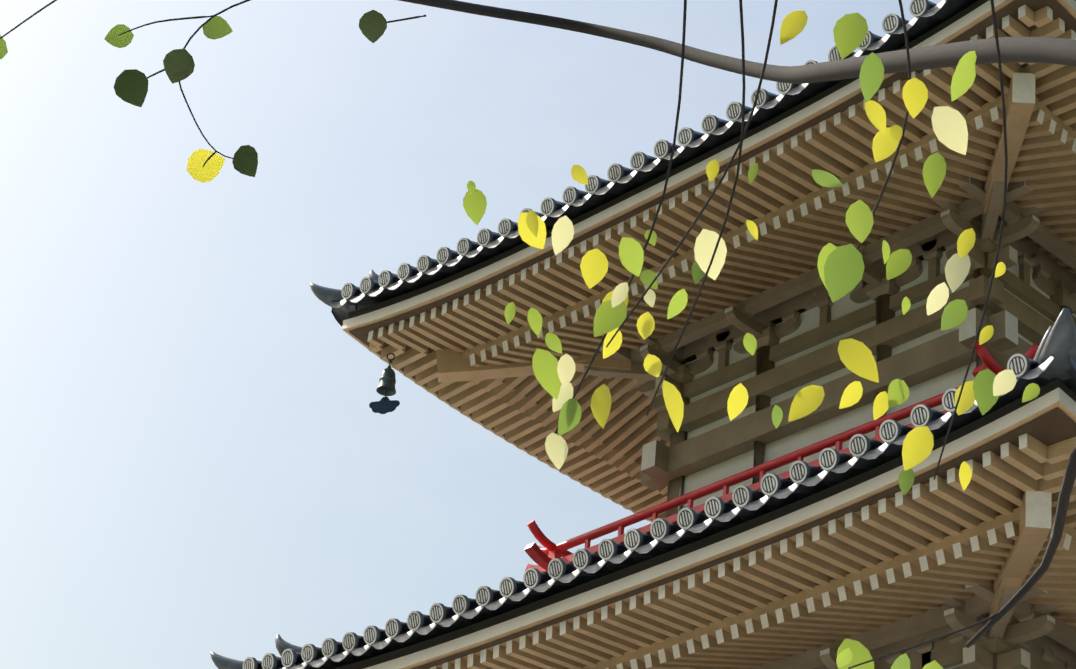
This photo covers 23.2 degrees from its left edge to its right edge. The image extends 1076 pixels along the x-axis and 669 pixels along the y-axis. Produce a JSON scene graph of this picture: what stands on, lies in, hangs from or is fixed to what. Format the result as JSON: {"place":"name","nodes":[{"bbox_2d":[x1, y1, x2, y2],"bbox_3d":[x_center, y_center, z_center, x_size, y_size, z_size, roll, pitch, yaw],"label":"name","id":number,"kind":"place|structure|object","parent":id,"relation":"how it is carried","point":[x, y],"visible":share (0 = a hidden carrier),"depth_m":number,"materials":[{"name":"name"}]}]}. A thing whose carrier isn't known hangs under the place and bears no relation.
{"place":"outdoors","nodes":[
{"label":"outdoors","id":0,"kind":"place"},
{"bbox_2d":[0,0,941,668],"label":"sky","id":1,"kind":"structure","parent":0,"point":[196,461],"materials":[{"name":"blue"}]},
{"bbox_2d":[0,0,1075,668],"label":"tree","id":2,"kind":"object","parent":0,"point":[840,268],"depth_m":8.64,"materials":[{"name":"plant"}]},
{"bbox_3d":[3.571,8.585,22.868,11.160,4.768,11.160,30,-39,-34],"label":"pagoda storey","id":3,"kind":"object","parent":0,"visible":0},
{"bbox_2d":[210,308,1075,668],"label":"roof","id":4,"kind":"structure","parent":3,"relation":"on","point":[806,566],"depth_m":22.05,"materials":[{"name":"beige paint"}]},
{"bbox_2d":[310,0,1075,668],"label":"pagoda","id":5,"kind":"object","parent":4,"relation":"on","point":[444,330],"visible":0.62,"depth_m":25.81,"materials":[{"name":"beige paint"}]},
{"bbox_2d":[524,340,1037,572],"bbox_3d":[4.161,2.682,26.496,6.497,0.889,6.497,30,-39,-34],"label":"balustrade","id":6,"kind":"object","parent":4,"relation":"on","point":[542,557],"visible":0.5,"depth_m":25.32,"materials":[{"name":"red paint"}]}
]}

